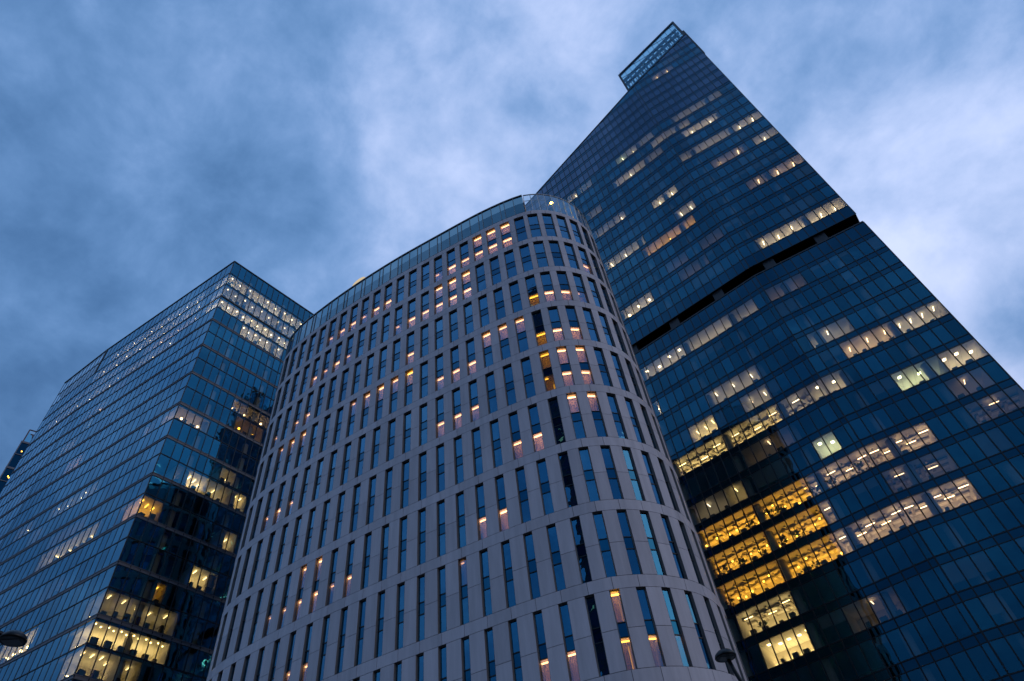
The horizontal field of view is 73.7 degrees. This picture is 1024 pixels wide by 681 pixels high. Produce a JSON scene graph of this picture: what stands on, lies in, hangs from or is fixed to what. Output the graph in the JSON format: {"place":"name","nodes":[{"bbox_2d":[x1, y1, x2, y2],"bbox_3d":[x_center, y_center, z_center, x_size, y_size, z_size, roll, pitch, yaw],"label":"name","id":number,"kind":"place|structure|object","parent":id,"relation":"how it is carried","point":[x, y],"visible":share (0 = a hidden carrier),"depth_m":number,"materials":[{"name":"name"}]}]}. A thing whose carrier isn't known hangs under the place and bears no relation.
{"place":"outdoors","nodes":[
{"label":"outdoors","id":0,"kind":"place"},
{"bbox_2d":[206,194,748,680],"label":"hotel","id":1,"kind":"structure","parent":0,"point":[466,470],"depth_m":63.07,"materials":[{"name":"concrete"}]},
{"bbox_2d":[256,648,264,680],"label":"window","id":2,"kind":"structure","parent":1,"relation":"in","point":[262,651],"depth_m":61.29,"materials":[{"name":"blue"}]},
{"bbox_2d":[264,581,277,636],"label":"window","id":3,"kind":"structure","parent":1,"relation":"in","point":[275,584],"depth_m":65.10,"materials":[{"name":"blue glass"}]},
{"bbox_2d":[270,640,279,680],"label":"window","id":4,"kind":"structure","parent":1,"relation":"in","point":[278,642],"depth_m":60.34,"materials":[{"name":"blue"}]},
{"bbox_2d":[279,573,291,628],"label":"window","id":5,"kind":"structure","parent":1,"relation":"in","point":[289,576],"depth_m":64.41,"materials":[{"name":"blue glass"}]},
{"bbox_2d":[285,632,295,680],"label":"window","id":6,"kind":"structure","parent":1,"relation":"in","point":[294,634],"depth_m":59.47,"materials":[{"name":"blue glass"}]},
{"bbox_2d":[294,565,306,620],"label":"window","id":7,"kind":"structure","parent":1,"relation":"in","point":[303,573],"depth_m":63.78,"materials":[{"name":"blue glass"}]},
{"bbox_2d":[301,624,312,680],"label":"window","id":8,"kind":"structure","parent":1,"relation":"in","point":[306,655],"depth_m":58.37,"materials":[{"name":"blue glass"}]},
{"bbox_2d":[304,508,315,556],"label":"window","id":9,"kind":"structure","parent":1,"relation":"in","point":[309,536],"depth_m":68.76,"materials":[{"name":"blue glass"}]},
{"bbox_2d":[310,558,321,612],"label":"window","id":10,"kind":"structure","parent":1,"relation":"in","point":[314,598],"depth_m":63.13,"materials":[{"name":"blue glass"}]},
{"bbox_2d":[318,616,329,680],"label":"window","id":11,"kind":"structure","parent":1,"relation":"in","point":[326,627],"depth_m":57.51,"materials":[{"name":"blue glass"}]},
{"bbox_2d":[319,501,329,548],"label":"window","id":12,"kind":"structure","parent":1,"relation":"in","point":[326,512],"depth_m":68.13,"materials":[{"name":"blue glass"}]},
{"bbox_2d":[327,549,337,604],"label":"window","id":13,"kind":"structure","parent":1,"relation":"in","point":[335,553],"depth_m":62.55,"materials":[{"name":"blue glass"}]},
{"bbox_2d":[335,492,344,539],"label":"window","id":14,"kind":"structure","parent":1,"relation":"in","point":[341,502],"depth_m":67.55,"materials":[{"name":"blue glass"}]},
{"bbox_2d":[336,608,347,673],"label":"window","id":15,"kind":"structure","parent":1,"relation":"in","point":[344,615],"depth_m":56.90,"materials":[{"name":"blue glass"}]},
{"bbox_2d":[344,541,354,596],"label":"window","id":16,"kind":"structure","parent":1,"relation":"in","point":[351,545],"depth_m":61.96,"materials":[{"name":"blue glass"}]},
{"bbox_2d":[351,484,360,531],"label":"window","id":17,"kind":"structure","parent":1,"relation":"in","point":[357,489],"depth_m":66.97,"materials":[{"name":"blue glass"}]},
{"bbox_2d":[356,599,365,665],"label":"window","id":18,"kind":"structure","parent":1,"relation":"in","point":[363,603],"depth_m":56.33,"materials":[{"name":"blue glass"}]},
{"bbox_2d":[362,533,371,588],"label":"window","id":19,"kind":"structure","parent":1,"relation":"in","point":[368,537],"depth_m":61.35,"materials":[{"name":"blue glass"}]},
{"bbox_2d":[367,476,375,523],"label":"window","id":20,"kind":"structure","parent":1,"relation":"in","point":[373,480],"depth_m":66.39,"materials":[{"name":"blue glass"}]},
{"bbox_2d":[371,427,379,468],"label":"window","id":21,"kind":"structure","parent":1,"relation":"in","point":[377,432],"depth_m":71.43,"materials":[{"name":"blue glass"}]},
{"bbox_2d":[376,591,384,657],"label":"window","id":22,"kind":"structure","parent":1,"relation":"in","point":[381,595],"depth_m":55.78,"materials":[{"name":"blue glass"}]},
{"bbox_2d":[380,525,388,580],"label":"window","id":23,"kind":"structure","parent":1,"relation":"in","point":[383,575],"depth_m":60.77,"materials":[{"name":"blue glass"}]},
{"bbox_2d":[384,468,392,515],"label":"window","id":24,"kind":"structure","parent":1,"relation":"in","point":[387,508],"depth_m":65.85,"materials":[{"name":"blue glass"}]},
{"bbox_2d":[387,419,395,460],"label":"window","id":25,"kind":"structure","parent":1,"relation":"in","point":[391,439],"depth_m":70.87,"materials":[{"name":"blue glass"}]},
{"bbox_2d":[396,583,404,649],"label":"window","id":26,"kind":"structure","parent":1,"relation":"in","point":[400,619],"depth_m":55.21,"materials":[{"name":"blue glass"}]},
{"bbox_2d":[399,517,406,572],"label":"window","id":27,"kind":"structure","parent":1,"relation":"in","point":[403,535],"depth_m":60.30,"materials":[{"name":"blue glass"}]},
{"bbox_2d":[401,460,408,508],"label":"window","id":28,"kind":"structure","parent":1,"relation":"in","point":[405,479],"depth_m":65.29,"materials":[{"name":"blue glass"}]},
{"bbox_2d":[403,412,410,453],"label":"window","id":29,"kind":"structure","parent":1,"relation":"in","point":[407,423],"depth_m":70.35,"materials":[{"name":"blue glass"}]},
{"bbox_2d":[418,575,424,640],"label":"window","id":30,"kind":"structure","parent":1,"relation":"in","point":[421,580],"depth_m":54.81,"materials":[{"name":"blue glass"}]},
{"bbox_2d":[419,509,425,564],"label":"window","id":31,"kind":"structure","parent":1,"relation":"in","point":[422,514],"depth_m":59.79,"materials":[{"name":"blue glass"}]},
{"bbox_2d":[419,453,425,500],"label":"window","id":32,"kind":"structure","parent":1,"relation":"in","point":[422,487],"depth_m":64.71,"materials":[{"name":"blue glass"}]},
{"bbox_2d":[420,404,426,445],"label":"window","id":33,"kind":"structure","parent":1,"relation":"in","point":[423,409],"depth_m":69.85,"materials":[{"name":"blue glass"}]},
{"bbox_2d":[421,362,427,397],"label":"window","id":34,"kind":"structure","parent":1,"relation":"in","point":[424,367],"depth_m":74.86,"materials":[{"name":"blue glass"}]},
{"bbox_2d":[436,396,443,437],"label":"window","id":35,"kind":"structure","parent":1,"relation":"in","point":[439,402],"depth_m":69.32,"materials":[{"name":"blue glass"}]},
{"bbox_2d":[436,354,443,390],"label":"window","id":36,"kind":"structure","parent":1,"relation":"in","point":[439,360],"depth_m":74.28,"materials":[{"name":"blue glass"}]},
{"bbox_2d":[437,444,444,491],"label":"window","id":37,"kind":"structure","parent":1,"relation":"in","point":[440,450],"depth_m":64.27,"materials":[{"name":"blue glass"}]},
{"bbox_2d":[438,501,445,556],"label":"window","id":38,"kind":"structure","parent":1,"relation":"in","point":[441,505],"depth_m":59.22,"materials":[{"name":"blue glass"}]},
{"bbox_2d":[439,567,446,632],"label":"window","id":39,"kind":"structure","parent":1,"relation":"in","point":[442,583],"depth_m":54.16,"materials":[{"name":"blue glass"}]},
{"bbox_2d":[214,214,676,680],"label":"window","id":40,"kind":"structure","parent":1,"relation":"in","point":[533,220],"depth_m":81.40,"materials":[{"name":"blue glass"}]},
{"bbox_2d":[451,347,459,382],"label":"window","id":41,"kind":"structure","parent":1,"relation":"in","point":[454,352],"depth_m":73.81,"materials":[{"name":"blue glass"}]},
{"bbox_2d":[453,388,461,429],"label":"window","id":42,"kind":"structure","parent":1,"relation":"in","point":[456,394],"depth_m":68.78,"materials":[{"name":"blue glass"}]},
{"bbox_2d":[455,436,463,483],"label":"window","id":43,"kind":"structure","parent":1,"relation":"in","point":[458,441],"depth_m":63.77,"materials":[{"name":"blue glass"}]},
{"bbox_2d":[457,492,465,547],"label":"window","id":44,"kind":"structure","parent":1,"relation":"in","point":[460,497],"depth_m":58.72,"materials":[{"name":"blue glass"}]},
{"bbox_2d":[459,558,468,624],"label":"window","id":45,"kind":"structure","parent":1,"relation":"in","point":[462,563],"depth_m":53.67,"materials":[{"name":"blue glass"}]},
{"bbox_2d":[462,637,470,680],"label":"window","id":46,"kind":"structure","parent":1,"relation":"in","point":[466,651],"depth_m":49.83,"materials":[{"name":"blue glass"}]},
{"bbox_2d":[466,339,475,374],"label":"window","id":47,"kind":"structure","parent":1,"relation":"in","point":[470,344],"depth_m":73.32,"materials":[{"name":"blue glass"}]},
{"bbox_2d":[469,380,478,421],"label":"window","id":48,"kind":"structure","parent":1,"relation":"in","point":[473,385],"depth_m":68.31,"materials":[{"name":"blue glass"}]},
{"bbox_2d":[472,428,482,475],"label":"window","id":49,"kind":"structure","parent":1,"relation":"in","point":[476,433],"depth_m":63.25,"materials":[{"name":"blue glass"}]},
{"bbox_2d":[476,484,486,539],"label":"window","id":50,"kind":"structure","parent":1,"relation":"in","point":[479,489],"depth_m":58.23,"materials":[{"name":"blue glass"}]},
{"bbox_2d":[480,550,491,615],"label":"window","id":51,"kind":"structure","parent":1,"relation":"in","point":[484,554],"depth_m":53.18,"materials":[{"name":"blue glass"}]},
{"bbox_2d":[482,331,492,366],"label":"window","id":52,"kind":"structure","parent":1,"relation":"in","point":[487,348],"depth_m":72.81,"materials":[{"name":"blue glass"}]},
{"bbox_2d":[486,628,495,680],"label":"window","id":53,"kind":"structure","parent":1,"relation":"in","point":[489,633],"depth_m":49.08,"materials":[{"name":"blue glass"}]},
{"bbox_2d":[486,372,497,412],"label":"window","id":54,"kind":"structure","parent":1,"relation":"in","point":[492,400],"depth_m":67.78,"materials":[{"name":"blue glass"}]},
{"bbox_2d":[490,420,502,467],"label":"window","id":55,"kind":"structure","parent":1,"relation":"in","point":[497,454],"depth_m":62.74,"materials":[{"name":"blue glass"}]},
{"bbox_2d":[496,475,508,530],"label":"window","id":56,"kind":"structure","parent":1,"relation":"in","point":[502,507],"depth_m":57.73,"materials":[{"name":"blue glass"}]},
{"bbox_2d":[498,324,510,359],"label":"window","id":57,"kind":"structure","parent":1,"relation":"in","point":[503,335],"depth_m":72.33,"materials":[{"name":"blue glass"}]},
{"bbox_2d":[502,541,515,607],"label":"window","id":58,"kind":"structure","parent":1,"relation":"in","point":[509,582],"depth_m":52.66,"materials":[{"name":"blue glass"}]},
{"bbox_2d":[503,365,515,405],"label":"window","id":59,"kind":"structure","parent":1,"relation":"in","point":[509,383],"depth_m":67.31,"materials":[{"name":"blue glass"}]},
{"bbox_2d":[509,620,522,680],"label":"window","id":60,"kind":"structure","parent":1,"relation":"in","point":[513,624],"depth_m":48.33,"materials":[{"name":"blue glass"}]},
{"bbox_2d":[509,412,522,458],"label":"window","id":61,"kind":"structure","parent":1,"relation":"in","point":[515,432],"depth_m":62.29,"materials":[{"name":"blue glass"}]},
{"bbox_2d":[509,281,522,312],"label":"window","id":62,"kind":"structure","parent":1,"relation":"in","point":[514,288],"depth_m":76.96,"materials":[{"name":"blue glass"}]},
{"bbox_2d":[515,317,528,351],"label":"window","id":63,"kind":"structure","parent":1,"relation":"in","point":[520,327],"depth_m":71.95,"materials":[{"name":"blue glass"}]},
{"bbox_2d":[516,467,530,522],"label":"window","id":64,"kind":"structure","parent":1,"relation":"in","point":[523,496],"depth_m":57.25,"materials":[{"name":"blue glass"}]},
{"bbox_2d":[521,358,535,397],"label":"window","id":65,"kind":"structure","parent":1,"relation":"in","point":[526,366],"depth_m":66.89,"materials":[{"name":"blue glass"}]},
{"bbox_2d":[524,532,539,598],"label":"window","id":66,"kind":"structure","parent":1,"relation":"in","point":[532,569],"depth_m":52.21,"materials":[{"name":"blue glass"}]},
{"bbox_2d":[525,276,539,306],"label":"window","id":67,"kind":"structure","parent":1,"relation":"in","point":[530,281],"depth_m":76.64,"materials":[{"name":"blue glass"}]},
{"bbox_2d":[528,404,543,451],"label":"window","id":68,"kind":"structure","parent":1,"relation":"in","point":[533,411],"depth_m":61.88,"materials":[{"name":"blue glass"}]},
{"bbox_2d":[532,311,546,345],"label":"window","id":69,"kind":"structure","parent":1,"relation":"in","point":[537,317],"depth_m":71.59,"materials":[{"name":"grey glass"}]},
{"bbox_2d":[534,611,550,680],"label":"window","id":70,"kind":"structure","parent":1,"relation":"in","point":[545,673],"depth_m":47.47,"materials":[{"name":"blue glass"}]},
{"bbox_2d":[537,459,553,514],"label":"window","id":71,"kind":"structure","parent":1,"relation":"in","point":[542,469],"depth_m":56.83,"materials":[{"name":"blue glass"}]},
{"bbox_2d":[539,351,555,390],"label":"window","id":72,"kind":"structure","parent":1,"relation":"in","point":[544,357],"depth_m":66.66,"materials":[{"name":"yellow"}]},
{"bbox_2d":[540,273,555,301],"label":"window","id":73,"kind":"structure","parent":1,"relation":"in","point":[545,277],"depth_m":76.45,"materials":[{"name":"blue glass"}]},
{"bbox_2d":[547,525,565,590],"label":"window","id":74,"kind":"structure","parent":1,"relation":"in","point":[552,534],"depth_m":51.79,"materials":[{"name":"blue glass"}]},
{"bbox_2d":[548,307,564,340],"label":"window","id":75,"kind":"structure","parent":1,"relation":"in","point":[553,312],"depth_m":71.42,"materials":[{"name":"blue glass"}]},
{"bbox_2d":[548,398,565,444],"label":"window","id":76,"kind":"structure","parent":1,"relation":"in","point":[553,403],"depth_m":61.53,"materials":[{"name":"grey glass"}]},
{"bbox_2d":[557,347,573,385],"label":"window","id":77,"kind":"structure","parent":1,"relation":"in","point":[567,376],"depth_m":66.39,"materials":[{"name":"pink"}]},
{"bbox_2d":[558,452,577,507],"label":"window","id":78,"kind":"structure","parent":1,"relation":"in","point":[563,458],"depth_m":56.47,"materials":[{"name":"grey"}]},
{"bbox_2d":[559,603,579,680],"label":"window","id":79,"kind":"structure","parent":1,"relation":"in","point":[564,612],"depth_m":46.84,"materials":[{"name":"blue glass"}]},
{"bbox_2d":[565,307,581,338],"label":"window","id":80,"kind":"structure","parent":1,"relation":"in","point":[576,333],"depth_m":71.61,"materials":[{"name":"blue glass"}]},
{"bbox_2d":[567,394,585,438],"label":"window","id":81,"kind":"structure","parent":1,"relation":"in","point":[578,426],"depth_m":61.34,"materials":[{"name":"blue glass"}]},
{"bbox_2d":[571,517,591,582],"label":"window","id":82,"kind":"structure","parent":1,"relation":"in","point":[576,525],"depth_m":51.44,"materials":[{"name":"grey"}]},
{"bbox_2d":[575,347,593,383],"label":"window","id":83,"kind":"structure","parent":1,"relation":"in","point":[581,354],"depth_m":66.53,"materials":[{"name":"pink"}]},
{"bbox_2d":[578,448,599,501],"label":"window","id":84,"kind":"structure","parent":1,"relation":"in","point":[590,481],"depth_m":56.29,"materials":[{"name":"blue glass"}]},
{"bbox_2d":[587,393,606,436],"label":"window","id":85,"kind":"structure","parent":1,"relation":"in","point":[601,432],"depth_m":61.46,"materials":[{"name":"blue glass"}]},
{"bbox_2d":[585,595,609,675],"bbox_3d":[5.852,20.132,46.576,0.686,5.620,0.496,-19,-50,9],"label":"window","id":86,"kind":"structure","parent":1,"relation":"in","point":[590,601],"depth_m":46.43,"materials":[{"name":"grey glass"}]},
{"bbox_2d":[594,348,611,385],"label":"window","id":87,"kind":"structure","parent":1,"relation":"in","point":[604,373],"depth_m":66.94,"materials":[{"name":"blue glass"}]},
{"bbox_2d":[593,512,615,576],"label":"window","id":88,"kind":"structure","parent":1,"relation":"in","point":[606,554],"depth_m":51.27,"materials":[{"name":"blue glass"}]},
{"bbox_2d":[601,447,622,498],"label":"window","id":89,"kind":"structure","parent":1,"relation":"in","point":[606,453],"depth_m":56.44,"materials":[{"name":"blue glass"}]},
{"bbox_2d":[607,394,626,438],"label":"window","id":90,"kind":"structure","parent":1,"relation":"in","point":[619,426],"depth_m":61.91,"materials":[{"name":"blue glass"}]},
{"bbox_2d":[610,590,636,669],"bbox_3d":[7.584,20.072,46.739,0.661,5.620,1.422,-8,-49,0],"label":"window","id":91,"kind":"structure","parent":1,"relation":"in","point":[626,645],"depth_m":46.31,"materials":[{"name":"brown"}]},
{"bbox_2d":[617,511,641,573],"bbox_3d":[8.761,15.290,51.521,0.746,5.620,0.493,1,-50,-8],"label":"window","id":92,"kind":"structure","parent":1,"relation":"in","point":[635,567],"depth_m":51.38,"materials":[{"name":"blue glass"}]},
{"bbox_2d":[622,448,643,500],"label":"window","id":93,"kind":"structure","parent":1,"relation":"in","point":[633,476],"depth_m":56.84,"materials":[{"name":"blue glass"}]},
{"bbox_2d":[625,399,643,442],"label":"window","id":94,"kind":"structure","parent":1,"relation":"in","point":[633,418],"depth_m":62.53,"materials":[{"name":"blue glass"}]},
{"bbox_2d":[636,588,664,666],"bbox_3d":[9.325,19.933,46.835,0.674,5.620,1.475,-1,-50,-6],"label":"window","id":95,"kind":"structure","parent":1,"relation":"in","point":[643,600],"depth_m":46.37,"materials":[{"name":"blue glass"}]},
{"bbox_2d":[641,452,662,504],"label":"window","id":96,"kind":"structure","parent":1,"relation":"in","point":[654,486],"depth_m":57.52,"materials":[{"name":"blue glass"}]},
{"bbox_2d":[640,512,664,574],"bbox_3d":[10.558,15.434,51.864,0.749,5.620,0.605,11,-52,-16],"label":"window","id":97,"kind":"structure","parent":1,"relation":"in","point":[660,571],"depth_m":51.80,"materials":[{"name":"blue glass"}]},
{"bbox_2d":[661,516,685,578],"bbox_3d":[12.260,15.877,52.448,0.751,5.620,0.667,20,-55,-22],"label":"window","id":98,"kind":"structure","parent":1,"relation":"in","point":[680,570],"depth_m":52.44,"materials":[{"name":"blue glass"}]},
{"bbox_2d":[662,589,690,666],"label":"window","id":99,"kind":"structure","parent":1,"relation":"in","point":[674,622],"depth_m":46.76,"materials":[{"name":"blue glass"}]},
{"bbox_2d":[679,523,701,584],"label":"window","id":100,"kind":"structure","parent":1,"relation":"in","point":[680,524],"depth_m":53.34,"materials":[{"name":"blue"}]},
{"bbox_2d":[685,592,712,668],"bbox_3d":[12.838,20.124,47.429,0.680,5.620,0.632,19,-55,-22],"label":"window","id":101,"kind":"structure","parent":1,"relation":"in","point":[689,600],"depth_m":47.37,"materials":[{"name":"blue glass"}]},
{"bbox_2d":[704,599,730,673],"bbox_3d":[14.325,20.841,48.220,0.645,5.620,0.675,-41,-57,25],"label":"window","id":102,"kind":"structure","parent":1,"relation":"in","point":[704,599],"depth_m":48.57,"materials":[{"name":"blue"}]},
{"bbox_2d":[0,0,1023,475],"label":"sky","id":103,"kind":"structure","parent":0,"point":[149,148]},
{"label":"ground","id":104,"kind":"structure","parent":0,"visible":0},
{"bbox_2d":[0,630,27,646],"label":"street lamp","id":105,"kind":"object","parent":104,"relation":"on","point":[13,638],"visible":1,"depth_m":15.24,"materials":[{"name":"black metal"}]},
{"bbox_2d":[0,429,35,492],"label":"building","id":106,"kind":"structure","parent":104,"relation":"on","point":[13,462],"depth_m":173.12,"materials":[{"name":"blue glass"}]},
{"bbox_2d":[0,468,12,480],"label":"window","id":107,"kind":"structure","parent":106,"relation":"in","point":[8,472],"depth_m":170.23,"materials":[{"name":"blue glass"}]},
{"bbox_2d":[8,454,21,467],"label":"window","id":108,"kind":"structure","parent":106,"relation":"in","point":[16,458],"depth_m":173.55,"materials":[{"name":"blue glass"}]},
{"bbox_2d":[16,443,28,454],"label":"window","id":109,"kind":"structure","parent":106,"relation":"in","point":[23,446],"depth_m":176.60,"materials":[{"name":"blue glass"}]},
{"bbox_2d":[0,261,312,680],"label":"office block","id":110,"kind":"structure","parent":104,"relation":"on","point":[125,493],"depth_m":110.20,"materials":[{"name":"blue glass"}]},
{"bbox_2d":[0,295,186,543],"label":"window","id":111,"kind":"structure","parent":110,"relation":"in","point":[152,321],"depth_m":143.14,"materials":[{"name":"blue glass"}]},
{"bbox_2d":[715,648,742,680],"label":"street lamp","id":112,"kind":"object","parent":104,"relation":"on","point":[724,655],"visible":1,"depth_m":18.74,"materials":[{"name":"black metal"}]},
{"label":"pavement","id":113,"kind":"structure","parent":0,"visible":0},
{"bbox_2d":[525,21,1023,680],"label":"glass tower","id":114,"kind":"structure","parent":113,"relation":"on","point":[793,327],"depth_m":88.83,"materials":[{"name":"blue glass"}]},
{"bbox_2d":[850,460,867,472],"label":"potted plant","id":115,"kind":"object","parent":114,"relation":"on","point":[857,465],"visible":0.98,"depth_m":79.30,"materials":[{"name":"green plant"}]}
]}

